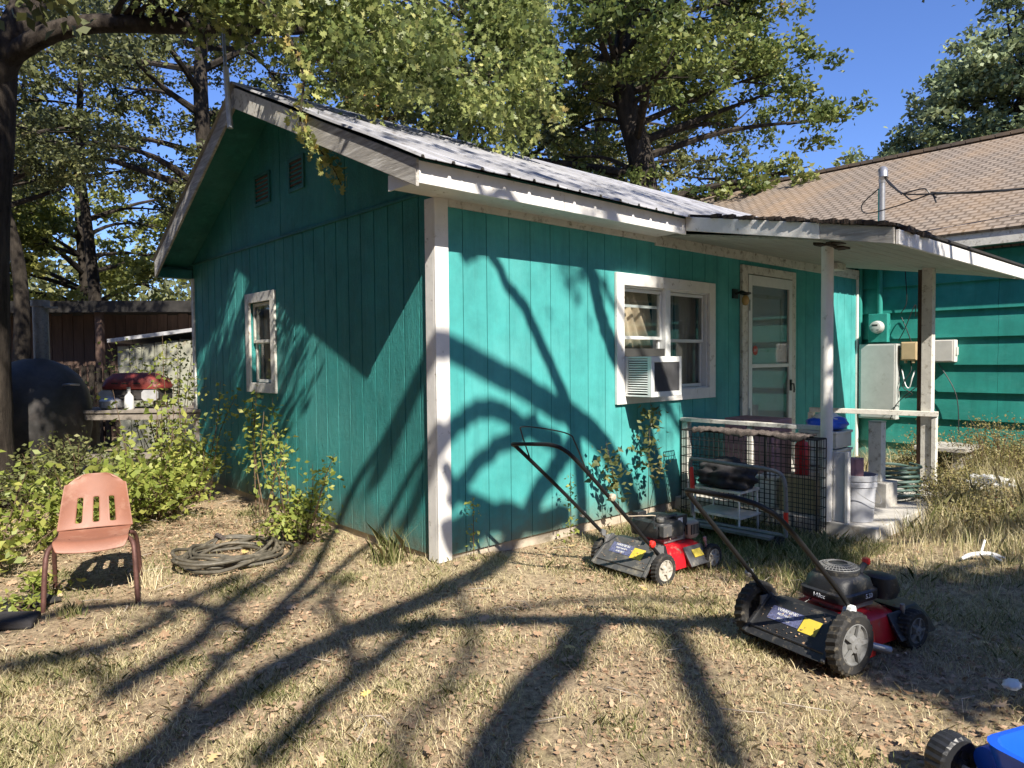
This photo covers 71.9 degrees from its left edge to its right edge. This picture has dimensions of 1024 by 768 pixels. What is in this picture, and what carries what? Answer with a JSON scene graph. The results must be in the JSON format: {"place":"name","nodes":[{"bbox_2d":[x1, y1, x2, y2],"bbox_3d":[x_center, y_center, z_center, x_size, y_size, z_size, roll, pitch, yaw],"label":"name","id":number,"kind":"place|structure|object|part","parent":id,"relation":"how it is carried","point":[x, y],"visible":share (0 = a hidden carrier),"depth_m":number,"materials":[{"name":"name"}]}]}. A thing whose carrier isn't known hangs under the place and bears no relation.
{"place":"outdoors","nodes":[
{"label":"outdoors","id":0,"kind":"place"},
{"bbox_2d":[0,437,1023,767],"bbox_3d":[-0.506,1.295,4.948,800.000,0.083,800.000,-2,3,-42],"label":"ground","id":1,"kind":"structure","parent":0,"point":[842,689],"depth_m":3.34,"materials":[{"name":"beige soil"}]},
{"bbox_2d":[0,611,40,629],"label":"rubber scrap","id":2,"kind":"object","parent":1,"relation":"on","point":[13,620],"visible":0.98,"depth_m":3.84,"materials":[{"name":"black rubber"}]},
{"bbox_2d":[0,588,40,611],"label":"ground weed","id":3,"kind":"object","parent":1,"relation":"on","point":[28,601],"visible":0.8,"depth_m":4.07,"materials":[{"name":"green plant"}]},
{"bbox_2d":[0,471,46,514],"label":"privet shrub","id":4,"kind":"object","parent":1,"relation":"on","point":[5,489],"visible":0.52,"depth_m":6.43,"materials":[{"name":"green plant"}]},
{"bbox_2d":[0,592,61,611],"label":"dark mat","id":5,"kind":"object","parent":1,"relation":"on","point":[50,599],"visible":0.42,"depth_m":4.20,"materials":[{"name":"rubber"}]},
{"bbox_2d":[10,212,87,300],"bbox_3d":[-14.797,-3.010,15.832,6.976,8.015,7.089,0,2,7],"label":"young oak","id":6,"kind":"object","parent":1,"relation":"on","point":[72,295],"visible":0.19,"depth_m":17.78,"materials":[{"name":"green plant"}]},
{"bbox_2d":[0,441,98,575],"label":"privet shrub","id":7,"kind":"object","parent":1,"relation":"on","point":[6,553],"visible":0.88,"depth_m":5.13,"materials":[{"name":"green plant"}]},
{"bbox_2d":[17,568,86,595],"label":"leafy weed","id":8,"kind":"object","parent":1,"relation":"on","point":[34,582],"visible":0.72,"depth_m":4.42,"materials":[{"name":"green plant"}]},
{"bbox_2d":[11,300,92,485],"bbox_3d":[-5.679,0.126,8.421,1.160,2.254,1.213,-2,3,-42],"label":"barrel smoker","id":9,"kind":"object","parent":1,"relation":"on","point":[49,395],"visible":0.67,"depth_m":8.15,"materials":[{"name":"black metal"}]},
{"bbox_2d":[47,599,90,620],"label":"grass tuft","id":10,"kind":"object","parent":1,"relation":"on","point":[72,609],"visible":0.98,"depth_m":4.04,"materials":[{"name":"plant"}]},
{"bbox_2d":[0,445,167,545],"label":"privet shrub","id":11,"kind":"object","parent":1,"relation":"on","point":[56,504],"visible":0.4,"depth_m":5.63,"materials":[{"name":"green plant"}]},
{"bbox_2d":[0,425,181,512],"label":"privet shrub","id":12,"kind":"object","parent":1,"relation":"on","point":[74,469],"visible":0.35,"depth_m":7.21,"materials":[{"name":"green plant"}]},
{"bbox_2d":[40,472,142,612],"bbox_3d":[-2.612,0.963,4.411,0.519,0.751,0.496,-1,2,-25],"label":"school chair","id":13,"kind":"object","parent":1,"relation":"on","point":[87,534],"visible":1,"depth_m":4.50,"materials":[{"name":"pink plastic"}]},
{"bbox_2d":[66,365,119,446],"bbox_3d":[-9.069,0.424,12.154,4.500,1.476,0.070,-1,2,-2],"label":"picket fence","id":14,"kind":"object","parent":1,"relation":"on","point":[98,384],"visible":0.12,"depth_m":12.19,"materials":[{"name":"brown wood"}]},
{"bbox_2d":[0,0,186,361],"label":"slim oak","id":15,"kind":"object","parent":1,"relation":"on","point":[21,327],"visible":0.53,"depth_m":12.55,"materials":[{"name":"green plant"}]},
{"bbox_2d":[10,171,190,300],"bbox_3d":[-12.532,-3.688,20.342,10.083,9.013,7.543,-2,3,-42],"label":"sunlit oak","id":16,"kind":"object","parent":1,"relation":"on","point":[51,219],"visible":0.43,"depth_m":19.91,"materials":[{"name":"green plant"}]},
{"bbox_2d":[10,234,190,300],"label":"woods","id":17,"kind":"object","parent":1,"relation":"on","point":[164,287],"visible":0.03,"depth_m":28.59,"materials":[{"name":"green plant"}]},
{"bbox_2d":[10,300,191,440],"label":"open shed","id":18,"kind":"structure","parent":1,"relation":"on","point":[79,331],"depth_m":13.88,"materials":[{"name":"brown wood"}]},
{"bbox_2d":[11,0,193,300],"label":"thin oak","id":19,"kind":"object","parent":1,"relation":"on","point":[94,286],"visible":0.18,"depth_m":15.32,"materials":[{"name":"green plant"}]},
{"bbox_2d":[67,406,200,477],"bbox_3d":[-4.581,0.748,8.797,1.850,0.895,0.710,-1,2,0],"label":"work table","id":20,"kind":"object","parent":1,"relation":"on","point":[96,415],"visible":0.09,"depth_m":8.45,"materials":[{"name":"grey wood"}]},
{"bbox_2d":[99,397,123,408],"bbox_3d":[-4.897,0.215,8.699,0.345,0.180,0.280,-2,3,-42],"label":"cooking pot","id":21,"kind":"object","parent":20,"relation":"on","point":[104,404],"visible":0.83,"depth_m":8.58,"materials":[{"name":"grey metal"}]},
{"bbox_2d":[124,387,134,409],"bbox_3d":[-4.630,0.173,8.535,0.120,0.270,0.117,-2,3,-42],"label":"plastic bottle","id":22,"kind":"object","parent":20,"relation":"on","point":[129,400],"visible":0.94,"depth_m":8.50,"materials":[{"name":"plastic"}]},
{"bbox_2d":[99,372,172,407],"bbox_3d":[-4.700,0.079,8.854,0.760,0.440,0.502,-1,2,0],"label":"red grill","id":23,"kind":"object","parent":20,"relation":"on","point":[118,384],"visible":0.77,"depth_m":8.67,"materials":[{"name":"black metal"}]},
{"bbox_2d":[57,371,219,522],"bbox_3d":[-3.324,0.596,6.595,1.261,1.420,1.295,0,2,3],"label":"privet shrub","id":24,"kind":"object","parent":1,"relation":"on","point":[172,489],"visible":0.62,"depth_m":6.47,"materials":[{"name":"green plant"}]},
{"bbox_2d":[85,338,192,465],"bbox_3d":[-4.987,0.240,9.866,1.640,1.831,1.153,-1,2,-13],"label":"climbing vine","id":25,"kind":"object","parent":1,"relation":"on","point":[160,421],"visible":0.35,"depth_m":9.77,"materials":[{"name":"green plant"}]},
{"bbox_2d":[123,559,170,590],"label":"grass tuft","id":26,"kind":"object","parent":1,"relation":"on","point":[148,579],"visible":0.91,"depth_m":4.60,"materials":[{"name":"beige plant"}]},
{"bbox_2d":[107,328,194,448],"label":"pale shed","id":27,"kind":"structure","parent":1,"relation":"on","point":[148,342],"depth_m":11.97,"materials":[{"name":"white wood"}]},
{"bbox_2d":[14,0,346,207],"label":"leaning oak","id":28,"kind":"object","parent":1,"relation":"on","point":[195,76],"visible":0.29,"depth_m":13.03,"materials":[{"name":"green plant"}]},
{"bbox_2d":[147,337,248,504],"bbox_3d":[-3.268,0.374,7.368,1.026,1.804,0.856,-1,2,-16],"label":"privet shrub","id":29,"kind":"object","parent":1,"relation":"on","point":[207,461],"visible":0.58,"depth_m":7.35,"materials":[{"name":"green plant"}]},
{"bbox_2d":[170,533,314,573],"bbox_3d":[-2.005,1.207,5.243,1.035,0.128,0.764,-2,3,-42],"label":"coiled hose","id":30,"kind":"object","parent":1,"relation":"on","point":[189,559],"visible":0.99,"depth_m":5.07,"materials":[{"name":"grey rubber"}]},
{"bbox_2d":[236,384,293,517],"bbox_3d":[-2.332,0.635,6.644,0.432,1.272,0.794,-2,3,-42],"label":"climbing vine","id":31,"kind":"object","parent":1,"relation":"on","point":[254,423],"visible":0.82,"depth_m":6.64,"materials":[{"name":"green plant"}]},
{"bbox_2d":[0,0,581,509],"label":"old oak","id":32,"kind":"object","parent":1,"relation":"on","point":[386,48],"visible":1,"depth_m":6.83,"materials":[{"name":"green plant"}]},
{"bbox_2d":[243,413,345,550],"bbox_3d":[-1.723,0.767,5.584,0.708,1.076,0.784,-1,2,-24],"label":"maple sapling","id":33,"kind":"object","parent":1,"relation":"on","point":[285,519],"visible":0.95,"depth_m":5.53,"materials":[{"name":"green plant"}]},
{"bbox_2d":[183,0,500,137],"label":"bushy oak","id":34,"kind":"object","parent":1,"relation":"on","point":[320,86],"visible":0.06,"depth_m":15.39,"materials":[{"name":"green plant"}]},
{"bbox_2d":[365,522,412,569],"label":"grass tuft","id":35,"kind":"object","parent":1,"relation":"on","point":[393,553],"visible":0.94,"depth_m":5.01,"materials":[{"name":"green plant"}]},
{"bbox_2d":[457,498,480,561],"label":"weed stalk","id":36,"kind":"object","parent":1,"relation":"on","point":[478,532],"visible":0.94,"depth_m":4.99,"materials":[{"name":"green plant"}]},
{"bbox_2d":[316,0,642,179],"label":"tall oak","id":37,"kind":"object","parent":1,"relation":"on","point":[553,136],"visible":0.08,"depth_m":16.40,"materials":[{"name":"green plant"}]},
{"bbox_2d":[0,484,1023,767],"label":"leaf litter","id":38,"kind":"object","parent":1,"relation":"on","point":[500,628],"visible":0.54,"depth_m":3.34,"materials":[{"name":"brown plant"}]},
{"bbox_2d":[3,503,1023,767],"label":"green lawn patches","id":39,"kind":"object","parent":1,"relation":"on","point":[305,725],"visible":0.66,"depth_m":3.42,"materials":[{"name":"plant"}]},
{"bbox_2d":[8,499,1023,740],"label":"fallen twigs","id":40,"kind":"object","parent":1,"relation":"on","point":[497,609],"visible":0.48,"depth_m":3.42,"materials":[{"name":"brown wood"}]},
{"bbox_2d":[557,473,579,544],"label":"weed stalk","id":41,"kind":"object","parent":1,"relation":"on","point":[576,530],"visible":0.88,"depth_m":5.55,"materials":[{"name":"green plant"}]},
{"bbox_2d":[152,81,1023,562],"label":"house","id":42,"kind":"structure","parent":1,"relation":"on","point":[412,329],"depth_m":6.00,"materials":[{"name":"teal paint"}]},
{"bbox_2d":[221,28,232,128],"bbox_3d":[-2.566,-2.776,6.355,0.123,0.953,0.051,1,2,36],"label":"pipe mast","id":43,"kind":"object","parent":42,"relation":"attached to","point":[227,90],"visible":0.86,"depth_m":6.34,"materials":[{"name":"grey metal"}]},
{"bbox_2d":[245,289,277,393],"bbox_3d":[-2.453,-0.417,7.108,0.185,1.000,0.700,-2,3,-42],"label":"side window","id":44,"kind":"structure","parent":42,"relation":"in","point":[270,341],"depth_m":7.21,"materials":[{"name":"white paint"}]},
{"bbox_2d":[625,348,681,396],"bbox_3d":[1.301,-0.110,6.382,0.634,0.425,0.362,-2,3,-42],"label":"air conditioner","id":45,"kind":"object","parent":42,"relation":"attached to","point":[660,375],"visible":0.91,"depth_m":6.19,"materials":[{"name":"white plastic"}]},
{"bbox_2d":[614,272,715,404],"bbox_3d":[1.402,-0.423,6.802,1.580,1.160,0.294,-2,3,-42],"label":"double window","id":46,"kind":"structure","parent":42,"relation":"in","point":[634,327],"depth_m":6.82,"materials":[{"name":"white paint"}]},
{"bbox_2d":[725,415,791,494],"bbox_3d":[2.418,0.704,6.963,0.430,0.744,0.500,-2,3,-42],"label":"pink cabinet","id":47,"kind":"object","parent":42,"relation":"on","point":[775,441],"visible":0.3,"depth_m":6.82,"materials":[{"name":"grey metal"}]},
{"bbox_3d":[2.275,0.708,6.832,0.013,0.700,0.460,-2,3,-42],"label":"door","id":48,"kind":"part","parent":47,"relation":"part of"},
{"bbox_2d":[754,472,778,506],"bbox_3d":[2.384,0.964,6.478,0.270,0.259,0.240,-2,3,-42],"label":"white box","id":49,"kind":"object","parent":42,"relation":"on","point":[767,487],"visible":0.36,"depth_m":6.38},
{"bbox_2d":[740,264,795,466],"bbox_3d":[2.913,-0.145,8.008,1.220,2.310,0.169,-2,3,-42],"label":"front door","id":50,"kind":"structure","parent":42,"relation":"in","point":[763,364],"depth_m":8.05,"materials":[{"name":"white paint"}]},
{"bbox_2d":[779,472,819,513],"bbox_3d":[2.580,0.949,6.209,0.330,0.304,0.320,-2,3,-42],"label":"cardboard box","id":51,"kind":"object","parent":42,"relation":"on","point":[813,484],"visible":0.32,"depth_m":6.08,"materials":[{"name":"beige cardboard"}]},
{"bbox_2d":[795,433,809,475],"bbox_3d":[2.549,0.612,6.199,0.120,0.370,0.120,-2,3,-42],"label":"red canister","id":52,"kind":"object","parent":51,"relation":"on","point":[800,460],"visible":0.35,"depth_m":6.15,"materials":[{"name":"plastic"}]},
{"bbox_2d":[850,471,881,522],"bbox_3d":[2.833,0.923,5.771,0.315,0.380,0.328,-2,3,-42],"label":"plastic bucket","id":53,"kind":"object","parent":42,"relation":"on","point":[863,491],"visible":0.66,"depth_m":5.67,"materials":[{"name":"white plastic"}]},
{"bbox_2d":[850,457,863,475],"bbox_3d":[2.835,0.847,5.846,0.135,0.470,0.135,0,0,28],"label":"pink folder","id":54,"kind":"object","parent":53,"relation":"in","point":[857,466],"visible":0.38,"depth_m":5.78,"materials":[{"name":"paper"}]},
{"bbox_2d":[875,479,896,507],"bbox_3d":[3.311,0.989,6.389,0.260,0.229,0.240,-2,3,-42],"label":"concrete block","id":55,"kind":"object","parent":42,"relation":"on","point":[886,489],"depth_m":6.26,"materials":[{"name":"white concrete"}]},
{"bbox_2d":[868,420,886,481],"bbox_3d":[3.300,0.603,6.383,0.116,0.542,0.116,-2,3,-42],"label":"short white post","id":56,"kind":"object","parent":55,"relation":"on","point":[877,448],"visible":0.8,"depth_m":6.34,"materials":[{"name":"paint"}]},
{"bbox_2d":[885,462,923,497],"bbox_3d":[3.621,0.907,6.669,0.518,0.315,0.466,-2,3,-42],"label":"green hose pile","id":57,"kind":"object","parent":42,"relation":"on","point":[903,471],"visible":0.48,"depth_m":6.48,"materials":[{"name":"green rubber"}]},
{"bbox_2d":[585,443,637,529],"bbox_3d":[0.795,0.904,5.916,0.443,0.841,0.390,-1,2,-7],"label":"weed stalk","id":58,"kind":"object","parent":1,"relation":"on","point":[615,483],"visible":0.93,"depth_m":5.91,"materials":[{"name":"green plant"}]},
{"bbox_2d":[511,426,721,585],"bbox_3d":[0.727,0.787,4.764,1.520,1.080,0.615,-2,3,-38],"label":"lawn mower","id":59,"kind":"object","parent":1,"relation":"on","point":[662,548],"visible":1,"depth_m":4.85,"materials":[{"name":"red metal"}]},
{"bbox_2d":[494,12,768,193],"bbox_3d":[2.784,-5.957,23.977,8.879,13.033,8.985,-1,2,-23],"label":"hanging oak","id":60,"kind":"object","parent":1,"relation":"on","point":[680,160],"visible":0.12,"depth_m":22.52,"materials":[{"name":"green plant"}]},
{"bbox_2d":[627,404,668,500],"bbox_3d":[1.214,0.728,6.275,0.399,1.160,0.326,-2,3,-42],"label":"weed stalk","id":61,"kind":"object","parent":1,"relation":"on","point":[651,425],"visible":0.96,"depth_m":6.27,"materials":[{"name":"green plant"}]},
{"bbox_2d":[648,459,670,512],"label":"weed stalk","id":62,"kind":"object","parent":1,"relation":"on","point":[656,477],"visible":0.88,"depth_m":6.21,"materials":[{"name":"green plant"}]},
{"bbox_2d":[459,0,877,202],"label":"oak tree","id":63,"kind":"object","parent":1,"relation":"on","point":[651,48],"visible":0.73,"depth_m":14.72,"materials":[{"name":"green plant"}]},
{"bbox_2d":[693,483,760,536],"bbox_3d":[1.771,1.057,5.854,0.320,0.420,0.460,-2,3,-42],"label":"metal stand","id":64,"kind":"object","parent":1,"relation":"on","point":[738,513],"visible":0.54,"depth_m":5.79,"materials":[{"name":"grey metal"}]},
{"bbox_2d":[694,456,758,489],"bbox_3d":[1.778,0.728,5.837,0.417,0.266,0.553,-2,3,-42],"label":"black bag","id":65,"kind":"object","parent":64,"relation":"on","point":[719,476],"visible":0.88,"depth_m":5.68,"materials":[{"name":"fabric"}]},
{"bbox_2d":[571,506,892,597],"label":"shaded grass","id":66,"kind":"structure","parent":1,"relation":"on","point":[817,552],"depth_m":5.17,"materials":[{"name":"plant"}]},
{"bbox_2d":[688,457,788,549],"bbox_3d":[1.750,0.926,5.575,0.200,0.651,0.898,-2,3,-42],"label":"cart handle","id":67,"kind":"object","parent":1,"relation":"on","point":[779,538],"visible":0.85,"depth_m":5.45,"materials":[{"name":"grey metal"}]},
{"bbox_2d":[708,157,781,191],"bbox_3d":[8.104,-3.560,23.913,5.743,8.114,4.636,0,2,20],"label":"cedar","id":68,"kind":"object","parent":1,"relation":"on","point":[764,164],"visible":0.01,"depth_m":23.73,"materials":[{"name":"green plant"}]},
{"bbox_2d":[681,428,826,540],"bbox_3d":[2.035,0.824,6.062,0.187,0.805,1.268,-2,3,-42],"label":"wire crate","id":69,"kind":"object","parent":1,"relation":"on","point":[816,505],"visible":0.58,"depth_m":5.84,"materials":[{"name":"black metal"}]},
{"bbox_2d":[691,425,816,441],"bbox_3d":[2.040,0.424,6.038,0.203,0.066,1.055,-2,3,-42],"label":"striped rag","id":70,"kind":"object","parent":69,"relation":"on","point":[781,435],"visible":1,"depth_m":5.95,"materials":[{"name":"fabric"}]},
{"bbox_2d":[684,488,934,676],"bbox_3d":[1.508,0.897,3.492,1.339,0.855,0.636,-2,2,-30],"label":"lawn mower","id":71,"kind":"object","parent":1,"relation":"on","point":[846,618],"visible":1,"depth_m":3.47,"materials":[{"name":"red metal"}]},
{"bbox_2d":[665,444,1023,601],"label":"rough grass","id":72,"kind":"structure","parent":1,"relation":"on","point":[965,535],"depth_m":5.29,"materials":[{"name":"beige plant"}]},
{"bbox_2d":[686,128,1023,464],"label":"house","id":73,"kind":"structure","parent":1,"relation":"on","point":[979,346],"depth_m":9.32,"materials":[{"name":"teal paint"}]},
{"bbox_2d":[931,188,1023,194],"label":"overhead cable","id":74,"kind":"object","parent":73,"relation":"attached to","point":[981,191],"visible":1,"depth_m":8.48,"materials":[{"name":"black metal"}]},
{"bbox_2d":[888,426,974,467],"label":"dry bush","id":75,"kind":"object","parent":1,"relation":"on","point":[941,439],"visible":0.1,"depth_m":8.39,"materials":[{"name":"beige plant"}]},
{"bbox_2d":[840,0,1023,164],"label":"distant oak","id":76,"kind":"object","parent":1,"relation":"on","point":[979,74],"visible":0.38,"depth_m":31.21,"materials":[{"name":"green plant"}]},
{"bbox_2d":[886,431,985,480],"bbox_3d":[4.645,0.846,7.820,1.107,0.679,0.963,-2,3,-42],"label":"dry bush","id":77,"kind":"object","parent":1,"relation":"on","point":[907,461],"visible":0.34,"depth_m":7.80,"materials":[{"name":"beige plant"}]},
{"bbox_2d":[914,441,981,478],"bbox_3d":[4.806,0.915,7.791,0.600,0.490,0.500,-2,3,-42],"label":"concrete bench","id":78,"kind":"object","parent":1,"relation":"on","point":[943,446],"visible":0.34,"depth_m":7.56,"materials":[{"name":"grey concrete"}]},
{"bbox_2d":[875,440,1023,560],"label":"tall dry weeds","id":79,"kind":"object","parent":1,"relation":"on","point":[1004,502],"visible":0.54,"depth_m":5.92,"materials":[{"name":"beige plant"}]},
{"bbox_2d":[909,458,997,490],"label":"dry bush","id":80,"kind":"object","parent":1,"relation":"on","point":[944,475],"visible":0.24,"depth_m":6.93,"materials":[{"name":"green plant"}]},
{"bbox_2d":[897,459,1010,513],"bbox_3d":[3.979,0.977,6.412,0.930,0.530,0.911,-2,3,-42],"label":"dry bush","id":81,"kind":"object","parent":1,"relation":"on","point":[932,483],"visible":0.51,"depth_m":6.42,"materials":[{"name":"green plant"}]},
{"bbox_2d":[924,725,1023,767],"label":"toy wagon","id":82,"kind":"object","parent":1,"relation":"on","point":[946,748],"visible":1,"depth_m":2.33,"materials":[{"name":"blue plastic"}]},
{"bbox_2d":[924,479,1023,533],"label":"weed clump","id":83,"kind":"object","parent":1,"relation":"on","point":[982,513],"visible":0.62,"depth_m":5.91,"materials":[{"name":"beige plant"}]},
{"bbox_2d":[937,416,1023,480],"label":"dry bush","id":84,"kind":"object","parent":1,"relation":"on","point":[982,446],"visible":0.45,"depth_m":7.48,"materials":[{"name":"beige plant"}]},
{"bbox_2d":[960,540,1006,561],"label":"broken branch","id":85,"kind":"object","parent":1,"relation":"on","point":[973,554],"visible":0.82,"depth_m":4.89,"materials":[{"name":"white wood"}]},
{"bbox_2d":[950,411,1023,470],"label":"dry bush","id":86,"kind":"object","parent":1,"relation":"on","point":[998,438],"visible":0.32,"depth_m":7.65,"materials":[{"name":"beige plant"}]},
{"bbox_2d":[960,474,1014,493],"bbox_3d":[4.616,0.989,6.815,0.573,0.263,0.545,-2,3,-42],"label":"white trash bag","id":87,"kind":"object","parent":1,"relation":"on","point":[984,475],"visible":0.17,"depth_m":6.73,"materials":[{"name":"white plastic"}]},
{"bbox_2d":[954,427,1023,482],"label":"dry bush","id":88,"kind":"object","parent":1,"relation":"on","point":[1013,458],"visible":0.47,"depth_m":7.04,"materials":[{"name":"beige plant"}]},
{"bbox_2d":[964,473,1023,509],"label":"dry bush","id":89,"kind":"object","parent":1,"relation":"on","point":[1007,488],"visible":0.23,"depth_m":6.41,"materials":[{"name":"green plant"}]},
{"bbox_2d":[1001,678,1021,690],"bbox_3d":[2.046,1.225,2.888,0.120,0.024,0.070,-2,3,-42],"label":"paper scrap","id":90,"kind":"object","parent":1,"relation":"on","point":[1013,684],"visible":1,"depth_m":2.87,"materials":[{"name":"white paper"}]},
{"bbox_2d":[999,456,1023,481],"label":"dry bush","id":91,"kind":"object","parent":1,"relation":"on","point":[1015,470],"visible":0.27,"depth_m":7.00,"materials":[{"name":"beige plant"}]},
{"bbox_2d":[0,0,1023,300],"label":"sky","id":92,"kind":"structure","parent":0,"point":[894,43],"materials":[{"name":"blue"}]},
{"bbox_2d":[798,429,852,502],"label":"white drawer tower","id":93,"kind":"structure","parent":0,"point":[841,440],"depth_m":6.54,"materials":[{"name":"plastic"}]},
{"bbox_2d":[806,412,848,429],"bbox_3d":[2.950,0.343,6.614,0.416,0.161,0.361,-2,3,-42],"label":"blue bag","id":94,"kind":"object","parent":93,"relation":"on","point":[840,422],"visible":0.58,"depth_m":6.50,"materials":[{"name":"plastic"}]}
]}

